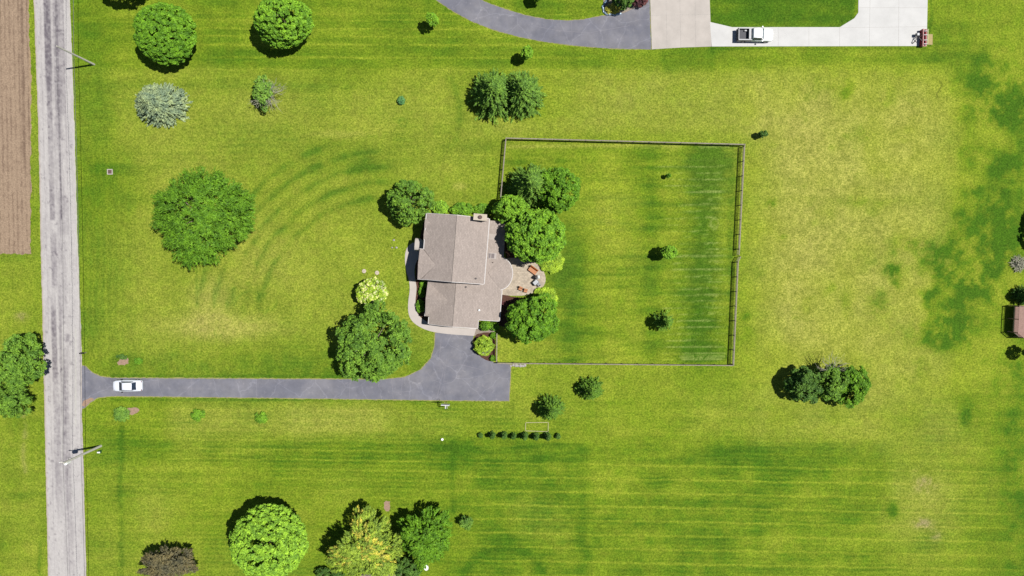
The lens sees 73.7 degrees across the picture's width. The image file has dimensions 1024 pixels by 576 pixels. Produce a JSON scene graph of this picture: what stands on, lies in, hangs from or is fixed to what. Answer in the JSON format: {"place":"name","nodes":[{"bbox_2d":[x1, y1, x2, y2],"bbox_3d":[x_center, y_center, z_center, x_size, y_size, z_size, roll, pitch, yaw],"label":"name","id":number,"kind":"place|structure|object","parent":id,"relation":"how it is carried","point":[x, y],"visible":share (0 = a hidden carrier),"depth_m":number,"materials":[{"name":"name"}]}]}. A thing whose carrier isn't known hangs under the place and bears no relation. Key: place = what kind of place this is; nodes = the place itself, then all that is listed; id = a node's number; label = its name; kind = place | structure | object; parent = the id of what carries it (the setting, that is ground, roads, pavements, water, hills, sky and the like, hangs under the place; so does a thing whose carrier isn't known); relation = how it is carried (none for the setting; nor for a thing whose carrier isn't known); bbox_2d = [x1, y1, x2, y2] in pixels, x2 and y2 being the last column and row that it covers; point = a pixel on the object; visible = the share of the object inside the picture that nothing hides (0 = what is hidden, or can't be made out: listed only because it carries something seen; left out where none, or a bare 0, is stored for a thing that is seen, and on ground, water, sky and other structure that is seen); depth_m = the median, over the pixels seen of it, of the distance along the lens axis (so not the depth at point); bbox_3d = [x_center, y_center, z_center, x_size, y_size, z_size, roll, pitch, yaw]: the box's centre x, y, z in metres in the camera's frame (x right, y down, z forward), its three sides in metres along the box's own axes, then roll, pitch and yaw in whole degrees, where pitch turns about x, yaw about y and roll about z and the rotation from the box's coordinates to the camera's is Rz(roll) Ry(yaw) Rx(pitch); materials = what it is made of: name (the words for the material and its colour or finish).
{"place":"outdoors","nodes":[
{"label":"outdoors","id":0,"kind":"place"},
{"bbox_2d":[0,0,31,254],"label":"ploughed field","id":1,"kind":"structure","parent":0,"point":[15,133],"depth_m":105.73,"materials":[{"name":"soil"}]},
{"bbox_2d":[33,0,85,575],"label":"road","id":2,"kind":"structure","parent":0,"point":[59,279],"depth_m":106.75,"materials":[{"name":"grey asphalt"}]},
{"bbox_2d":[82,332,511,408],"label":"driveway","id":3,"kind":"structure","parent":0,"point":[489,381],"depth_m":108.22,"materials":[{"name":"grey asphalt"}]},
{"bbox_2d":[82,398,93,406],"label":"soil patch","id":4,"kind":"object","parent":3,"relation":"on","point":[86,402],"visible":1,"depth_m":107.48,"materials":[{"name":"soil"}]},
{"bbox_2d":[113,379,143,392],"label":"parked car","id":5,"kind":"object","parent":3,"relation":"on","point":[121,385],"visible":1,"depth_m":106.52,"materials":[{"name":"white metal"}]},
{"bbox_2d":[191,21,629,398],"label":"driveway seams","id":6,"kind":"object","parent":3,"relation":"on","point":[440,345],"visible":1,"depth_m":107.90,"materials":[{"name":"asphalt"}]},
{"bbox_2d":[414,213,512,328],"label":"house","id":7,"kind":"structure","parent":0,"point":[465,269],"depth_m":103.75,"materials":[{"name":"grey"}]},
{"bbox_2d":[474,328,495,334],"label":"gravel path","id":8,"kind":"structure","parent":0,"point":[478,331],"depth_m":108.23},
{"bbox_2d":[0,0,1023,575],"bbox_3d":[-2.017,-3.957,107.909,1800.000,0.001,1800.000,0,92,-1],"label":"lawn","id":9,"kind":"structure","parent":0,"point":[880,206],"depth_m":108.30,"materials":[{"name":"green plant"}]},
{"bbox_2d":[0,374,33,417],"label":"tree","id":10,"kind":"object","parent":9,"relation":"on","point":[8,401],"visible":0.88,"depth_m":102.81,"materials":[{"name":"green plant"}]},
{"bbox_2d":[0,332,46,388],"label":"tree","id":11,"kind":"object","parent":9,"relation":"on","point":[24,364],"visible":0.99,"depth_m":101.47,"materials":[{"name":"green plant"}]},
{"bbox_2d":[56,45,94,64],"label":"utility pole","id":12,"kind":"object","parent":9,"relation":"on","point":[76,55],"visible":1,"depth_m":101.11,"materials":[{"name":"grey wood"}]},
{"bbox_2d":[59,445,101,464],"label":"utility pole","id":13,"kind":"object","parent":9,"relation":"on","point":[68,461],"visible":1,"depth_m":102.06,"materials":[{"name":"grey wood"}]},
{"bbox_2d":[55,40,67,569],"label":"power line","id":14,"kind":"object","parent":13,"relation":"hanging from","point":[63,306],"visible":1,"depth_m":98.40,"materials":[{"name":"metal"}]},
{"bbox_2d":[73,0,84,575],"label":"telephone cable","id":15,"kind":"object","parent":13,"relation":"attached to","point":[78,249],"visible":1,"depth_m":101.85,"materials":[{"name":"metal"}]},
{"bbox_2d":[107,169,112,174],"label":"drain box","id":16,"kind":"object","parent":9,"relation":"on","point":[109,171],"visible":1,"depth_m":106.19,"materials":[{"name":"beige concrete"}]},
{"bbox_2d":[113,406,129,421],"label":"bush","id":17,"kind":"object","parent":9,"relation":"on","point":[121,413],"visible":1,"depth_m":106.98,"materials":[{"name":"green plant"}]},
{"bbox_2d":[116,354,126,359],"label":"weed tuft","id":18,"kind":"object","parent":9,"relation":"on","point":[122,356],"visible":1,"depth_m":106.95,"materials":[{"name":"green plant"}]},
{"bbox_2d":[117,358,127,364],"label":"bare soil patch","id":19,"kind":"object","parent":9,"relation":"on","point":[122,362],"visible":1,"depth_m":107.37,"materials":[{"name":"soil"}]},
{"bbox_2d":[127,407,138,414],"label":"bare soil patch","id":20,"kind":"object","parent":9,"relation":"on","point":[133,410],"visible":1,"depth_m":107.68,"materials":[{"name":"soil"}]},
{"bbox_2d":[134,357,142,364],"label":"bush","id":21,"kind":"object","parent":9,"relation":"on","point":[138,361],"visible":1,"depth_m":106.94,"materials":[{"name":"green plant"}]},
{"bbox_2d":[134,82,191,128],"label":"spruce tree","id":22,"kind":"object","parent":9,"relation":"on","point":[156,104],"visible":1,"depth_m":103.70,"materials":[{"name":"green plant"}]},
{"bbox_2d":[132,2,196,66],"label":"tree","id":23,"kind":"object","parent":9,"relation":"on","point":[148,19],"visible":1,"depth_m":99.76,"materials":[{"name":"green plant"}]},
{"bbox_2d":[135,544,198,575],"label":"tree","id":24,"kind":"object","parent":9,"relation":"on","point":[165,562],"visible":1,"depth_m":104.60,"materials":[{"name":"brown plant"}]},
{"bbox_2d":[190,409,205,421],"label":"bush","id":25,"kind":"object","parent":9,"relation":"on","point":[197,414],"visible":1,"depth_m":107.02,"materials":[{"name":"green plant"}]},
{"bbox_2d":[150,164,256,270],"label":"tree","id":26,"kind":"object","parent":9,"relation":"on","point":[172,198],"visible":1,"depth_m":100.85,"materials":[{"name":"green plant"}]},
{"bbox_2d":[254,412,267,423],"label":"bush","id":27,"kind":"object","parent":9,"relation":"on","point":[262,419],"visible":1,"depth_m":107.22,"materials":[{"name":"green plant"}]},
{"bbox_2d":[247,75,284,111],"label":"tree","id":28,"kind":"object","parent":9,"relation":"on","point":[262,85],"visible":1,"depth_m":103.21,"materials":[{"name":"green plant"}]},
{"bbox_2d":[229,503,308,575],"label":"tree","id":29,"kind":"object","parent":9,"relation":"on","point":[241,555],"visible":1,"depth_m":101.25,"materials":[{"name":"green plant"}]},
{"bbox_2d":[252,0,314,48],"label":"tree","id":30,"kind":"object","parent":9,"relation":"on","point":[266,30],"visible":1,"depth_m":99.59,"materials":[{"name":"green plant"}]},
{"bbox_2d":[315,567,329,575],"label":"shrub","id":31,"kind":"object","parent":9,"relation":"on","point":[320,571],"visible":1,"depth_m":107.62,"materials":[{"name":"green plant"}]},
{"bbox_2d":[330,571,344,575],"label":"shrub","id":32,"kind":"object","parent":9,"relation":"on","point":[339,573],"visible":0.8,"depth_m":107.69,"materials":[{"name":"green plant"}]},
{"bbox_2d":[324,504,403,575],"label":"tree","id":33,"kind":"object","parent":9,"relation":"on","point":[371,550],"visible":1,"depth_m":103.16,"materials":[{"name":"plant"}]},
{"bbox_2d":[355,276,388,303],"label":"blossom tree","id":34,"kind":"object","parent":9,"relation":"on","point":[368,293],"visible":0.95,"depth_m":104.24,"materials":[{"name":"yellow plant"}]},
{"bbox_2d":[335,300,412,382],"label":"tree","id":35,"kind":"object","parent":9,"relation":"on","point":[388,364],"visible":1,"depth_m":100.93,"materials":[{"name":"green plant"}]},
{"bbox_2d":[384,501,389,510],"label":"bare soil patch","id":36,"kind":"object","parent":9,"relation":"on","point":[386,505],"visible":1,"depth_m":108.98,"materials":[{"name":"soil"}]},
{"bbox_2d":[397,96,404,104],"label":"bush","id":37,"kind":"object","parent":9,"relation":"on","point":[401,98],"visible":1,"depth_m":106.01,"materials":[{"name":"plant"}]},
{"bbox_2d":[395,557,421,575],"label":"shrub","id":38,"kind":"object","parent":9,"relation":"on","point":[403,565],"visible":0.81,"depth_m":107.04,"materials":[{"name":"green plant"}]},
{"bbox_2d":[386,179,435,226],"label":"tree","id":39,"kind":"object","parent":9,"relation":"on","point":[395,201],"visible":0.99,"depth_m":102.28,"materials":[{"name":"green plant"}]},
{"bbox_2d":[415,259,428,321],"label":"mulch bed","id":40,"kind":"object","parent":9,"relation":"on","point":[422,314],"visible":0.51,"depth_m":107.83,"materials":[{"name":"soil"}]},
{"bbox_2d":[416,299,424,312],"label":"shrub","id":41,"kind":"object","parent":40,"relation":"on","point":[420,304],"visible":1,"depth_m":107.21,"materials":[{"name":"green plant"}]},
{"bbox_2d":[418,287,425,297],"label":"shrub","id":42,"kind":"object","parent":40,"relation":"on","point":[422,294],"visible":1,"depth_m":107.12,"materials":[{"name":"green plant"}]},
{"bbox_2d":[419,280,426,288],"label":"shrub","id":43,"kind":"object","parent":40,"relation":"on","point":[423,284],"visible":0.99,"depth_m":107.04,"materials":[{"name":"green plant"}]},
{"bbox_2d":[420,219,424,239],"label":"front bed","id":44,"kind":"object","parent":9,"relation":"on","point":[422,234],"visible":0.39,"depth_m":107.48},
{"bbox_2d":[396,505,452,570],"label":"tree","id":45,"kind":"object","parent":9,"relation":"on","point":[426,541],"visible":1,"depth_m":103.68,"materials":[{"name":"green plant"}]},
{"bbox_2d":[426,12,438,26],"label":"young tree","id":46,"kind":"object","parent":9,"relation":"on","point":[432,16],"visible":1,"depth_m":102.84,"materials":[{"name":"green plant"}]},
{"bbox_2d":[405,243,475,335],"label":"front walk","id":47,"kind":"structure","parent":9,"relation":"on","point":[411,256],"depth_m":107.86,"materials":[{"name":"concrete"}]},
{"bbox_2d":[432,200,448,213],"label":"shrub","id":48,"kind":"object","parent":9,"relation":"on","point":[439,209],"visible":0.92,"depth_m":106.27,"materials":[{"name":"green plant"}]},
{"bbox_2d":[449,202,473,215],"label":"shrub","id":49,"kind":"object","parent":9,"relation":"on","point":[463,209],"visible":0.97,"depth_m":106.24,"materials":[{"name":"green plant"}]},
{"bbox_2d":[458,515,472,530],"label":"young tree","id":50,"kind":"object","parent":9,"relation":"on","point":[466,523],"visible":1,"depth_m":107.34,"materials":[{"name":"green plant"}]},
{"bbox_2d":[473,203,492,215],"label":"shrub","id":51,"kind":"object","parent":9,"relation":"on","point":[482,208],"visible":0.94,"depth_m":106.22,"materials":[{"name":"green plant"}]},
{"bbox_2d":[473,332,495,360],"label":"side bed","id":52,"kind":"object","parent":9,"relation":"on","point":[493,351],"visible":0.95,"depth_m":108.32,"materials":[{"name":"soil"}]},
{"bbox_2d":[473,335,494,355],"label":"shrub","id":53,"kind":"object","parent":52,"relation":"on","point":[484,345],"visible":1,"depth_m":106.73,"materials":[{"name":"green plant"}]},
{"bbox_2d":[490,332,497,338],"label":"ball shrub","id":54,"kind":"object","parent":52,"relation":"on","point":[493,335],"visible":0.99,"depth_m":107.59,"materials":[{"name":"green plant"}]},
{"bbox_2d":[479,321,491,330],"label":"shrub","id":55,"kind":"object","parent":9,"relation":"on","point":[483,326],"visible":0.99,"depth_m":106.97,"materials":[{"name":"green plant"}]},
{"bbox_2d":[467,68,512,125],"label":"pine tree","id":56,"kind":"object","parent":9,"relation":"on","point":[491,92],"visible":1,"depth_m":103.32,"materials":[{"name":"green plant"}]},
{"bbox_2d":[488,430,495,438],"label":"arborvitae","id":57,"kind":"object","parent":9,"relation":"on","point":[492,435],"visible":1,"depth_m":107.65,"materials":[{"name":"green plant"}]},
{"bbox_2d":[491,322,499,330],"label":"shrub","id":58,"kind":"object","parent":9,"relation":"on","point":[495,326],"visible":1,"depth_m":107.12,"materials":[{"name":"green plant"}]},
{"bbox_2d":[500,139,505,197],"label":"fence","id":59,"kind":"object","parent":9,"relation":"on","point":[503,168],"visible":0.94,"depth_m":106.13,"materials":[{"name":"brown wood"}]},
{"bbox_2d":[500,431,507,439],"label":"arborvitae","id":60,"kind":"object","parent":9,"relation":"on","point":[503,435],"visible":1,"depth_m":107.70,"materials":[{"name":"green plant"}]},
{"bbox_2d":[498,295,520,326],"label":"bed","id":61,"kind":"object","parent":9,"relation":"on","point":[508,300],"visible":0.35,"depth_m":108.16,"materials":[{"name":"soil"}]},
{"bbox_2d":[491,194,529,222],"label":"tree","id":62,"kind":"object","parent":9,"relation":"on","point":[509,203],"visible":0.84,"depth_m":101.94,"materials":[{"name":"green plant"}]},
{"bbox_2d":[504,222,519,257],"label":"bed","id":63,"kind":"object","parent":9,"relation":"on","point":[508,253],"visible":0.17,"depth_m":107.85,"materials":[{"name":"soil"}]},
{"bbox_2d":[510,432,516,439],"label":"arborvitae","id":64,"kind":"object","parent":9,"relation":"on","point":[513,435],"visible":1,"depth_m":107.70,"materials":[{"name":"green plant"}]},
{"bbox_2d":[502,258,545,295],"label":"patio","id":65,"kind":"structure","parent":9,"relation":"on","point":[524,277],"depth_m":108.01,"materials":[{"name":"stone"}]},
{"bbox_2d":[528,265,538,274],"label":"garden sofa","id":66,"kind":"object","parent":65,"relation":"on","point":[532,269],"visible":1,"depth_m":107.52,"materials":[{"name":"orange plastic"}]},
{"bbox_2d":[520,431,528,440],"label":"arborvitae","id":67,"kind":"object","parent":9,"relation":"on","point":[524,435],"visible":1,"depth_m":107.81,"materials":[{"name":"green plant"}]},
{"bbox_2d":[503,68,546,122],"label":"pine tree","id":68,"kind":"object","parent":9,"relation":"on","point":[525,92],"visible":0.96,"depth_m":103.27,"materials":[{"name":"green plant"}]},
{"bbox_2d":[502,162,548,207],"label":"pine tree","id":69,"kind":"object","parent":9,"relation":"on","point":[527,183],"visible":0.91,"depth_m":102.90,"materials":[{"name":"green plant"}]},
{"bbox_2d":[520,44,533,60],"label":"young tree","id":70,"kind":"object","parent":9,"relation":"on","point":[527,51],"visible":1,"depth_m":103.30,"materials":[{"name":"green plant"}]},
{"bbox_2d":[505,292,559,344],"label":"tree","id":71,"kind":"object","parent":9,"relation":"on","point":[544,328],"visible":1,"depth_m":102.09,"materials":[{"name":"green plant"}]},
{"bbox_2d":[504,207,566,264],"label":"tree","id":72,"kind":"object","parent":9,"relation":"on","point":[521,246],"visible":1,"depth_m":100.07,"materials":[{"name":"green plant"}]},
{"bbox_2d":[531,431,539,440],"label":"arborvitae","id":73,"kind":"object","parent":9,"relation":"on","point":[535,436],"visible":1,"depth_m":108.03,"materials":[{"name":"green plant"}]},
{"bbox_2d":[525,422,548,431],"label":"garden bed","id":74,"kind":"object","parent":9,"relation":"on","point":[536,422],"visible":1,"depth_m":108.87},
{"bbox_2d":[533,287,557,310],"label":"shrub","id":75,"kind":"object","parent":9,"relation":"on","point":[538,290],"visible":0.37,"depth_m":107.57,"materials":[{"name":"yellow plant"}]},
{"bbox_2d":[543,432,551,441],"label":"arborvitae","id":76,"kind":"object","parent":9,"relation":"on","point":[547,436],"visible":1,"depth_m":107.93,"materials":[{"name":"green plant"}]},
{"bbox_2d":[535,393,565,420],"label":"tree","id":77,"kind":"object","parent":9,"relation":"on","point":[551,407],"visible":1,"depth_m":106.28,"materials":[{"name":"green plant"}]},
{"bbox_2d":[539,248,564,273],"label":"shrub","id":78,"kind":"object","parent":9,"relation":"on","point":[550,265],"visible":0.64,"depth_m":107.39,"materials":[{"name":"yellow plant"}]},
{"bbox_2d":[536,166,581,213],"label":"tree","id":79,"kind":"object","parent":9,"relation":"on","point":[566,201],"visible":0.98,"depth_m":101.93,"materials":[{"name":"green plant"}]},
{"bbox_2d":[574,376,603,399],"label":"tree","id":80,"kind":"object","parent":9,"relation":"on","point":[591,389],"visible":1,"depth_m":106.89,"materials":[{"name":"green plant"}]},
{"bbox_2d":[497,362,732,365],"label":"fence","id":81,"kind":"object","parent":9,"relation":"on","point":[616,364],"visible":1,"depth_m":107.61,"materials":[{"name":"brown wood"}]},
{"bbox_2d":[603,0,639,13],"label":"neighbour bed","id":82,"kind":"object","parent":9,"relation":"on","point":[620,10],"visible":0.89,"depth_m":106.80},
{"bbox_2d":[602,0,621,15],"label":"plastic sheet","id":83,"kind":"object","parent":82,"relation":"on","point":[605,13],"visible":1,"depth_m":106.54,"materials":[{"name":"plastic"}]},
{"bbox_2d":[605,3,619,14],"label":"ornamental grass","id":84,"kind":"object","parent":82,"relation":"on","point":[612,8],"depth_m":106.10,"materials":[{"name":"plant"}]},
{"bbox_2d":[612,0,633,9],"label":"tree","id":85,"kind":"object","parent":82,"relation":"on","point":[623,4],"visible":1,"depth_m":103.94,"materials":[{"name":"green plant"}]},
{"bbox_2d":[632,0,647,7],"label":"shrub","id":86,"kind":"object","parent":82,"relation":"on","point":[641,2],"visible":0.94,"depth_m":105.68,"materials":[{"name":"red plant"}]},
{"bbox_2d":[506,137,745,145],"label":"fence","id":87,"kind":"object","parent":9,"relation":"on","point":[616,141],"visible":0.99,"depth_m":106.43,"materials":[{"name":"brown wood"}]},
{"bbox_2d":[653,309,673,330],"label":"young tree","id":88,"kind":"object","parent":9,"relation":"on","point":[665,321],"visible":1,"depth_m":106.10,"materials":[{"name":"green plant"}]},
{"bbox_2d":[660,245,677,258],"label":"young tree","id":89,"kind":"object","parent":9,"relation":"on","point":[669,252],"visible":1,"depth_m":104.75,"materials":[{"name":"green plant"}]},
{"bbox_2d":[650,0,711,48],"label":"concrete pad","id":90,"kind":"object","parent":9,"relation":"on","point":[669,34],"visible":1,"depth_m":107.02,"materials":[{"name":"beige concrete"}]},
{"bbox_2d":[731,256,740,365],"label":"fence","id":91,"kind":"object","parent":9,"relation":"on","point":[735,307],"visible":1,"depth_m":107.89,"materials":[{"name":"brown wood"}]},
{"bbox_2d":[737,145,744,254],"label":"fence","id":92,"kind":"object","parent":9,"relation":"on","point":[741,197],"visible":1,"depth_m":107.25,"materials":[{"name":"brown wood"}]},
{"bbox_2d":[758,130,768,137],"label":"young tree","id":93,"kind":"object","parent":9,"relation":"on","point":[761,134],"visible":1,"depth_m":106.22,"materials":[{"name":"green plant"}]},
{"bbox_2d":[783,365,824,403],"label":"tree","id":94,"kind":"object","parent":9,"relation":"on","point":[806,380],"visible":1,"depth_m":105.75,"materials":[{"name":"green plant"}]},
{"bbox_2d":[710,0,927,46],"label":"concrete drive","id":95,"kind":"structure","parent":9,"relation":"on","point":[889,22],"depth_m":107.54,"materials":[{"name":"grey concrete"}]},
{"bbox_2d":[736,26,772,42],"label":"pickup truck","id":96,"kind":"object","parent":95,"relation":"on","point":[762,35],"visible":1,"depth_m":106.14,"materials":[{"name":"white metal"}]},
{"bbox_2d":[666,14,898,45],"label":"concrete joints","id":97,"kind":"object","parent":95,"relation":"on","point":[747,42],"visible":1,"depth_m":107.10,"materials":[{"name":"concrete"}]},
{"bbox_2d":[912,29,926,46],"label":"tractor implement","id":98,"kind":"object","parent":95,"relation":"on","point":[923,37],"visible":1,"depth_m":107.13,"materials":[{"name":"red paint"}]},
{"bbox_2d":[817,351,849,401],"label":"tree","id":99,"kind":"object","parent":9,"relation":"on","point":[831,374],"visible":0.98,"depth_m":105.34,"materials":[{"name":"green plant"}]},
{"bbox_2d":[836,365,870,408],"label":"tree","id":100,"kind":"object","parent":9,"relation":"on","point":[856,383],"visible":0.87,"depth_m":105.71,"materials":[{"name":"green plant"}]},
{"bbox_2d":[928,34,932,44],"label":"plywood board","id":101,"kind":"object","parent":9,"relation":"on","point":[930,39],"visible":1,"depth_m":107.84,"materials":[{"name":"wood"}]},
{"bbox_2d":[1009,284,1023,305],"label":"conifer","id":102,"kind":"object","parent":9,"relation":"on","point":[1019,297],"visible":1,"depth_m":108.65,"materials":[{"name":"green plant"}]},
{"bbox_2d":[1009,255,1023,272],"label":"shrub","id":103,"kind":"object","parent":9,"relation":"on","point":[1021,262],"visible":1,"depth_m":108.99,"materials":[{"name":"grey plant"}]},
{"bbox_2d":[436,0,651,49],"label":"neighbour driveway","id":104,"kind":"structure","parent":0,"point":[636,34],"depth_m":106.77,"materials":[{"name":"grey asphalt"}]},
{"bbox_2d":[1007,305,1023,337],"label":"deck","id":105,"kind":"structure","parent":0,"point":[1018,323],"depth_m":108.43,"materials":[{"name":"brown wood"}]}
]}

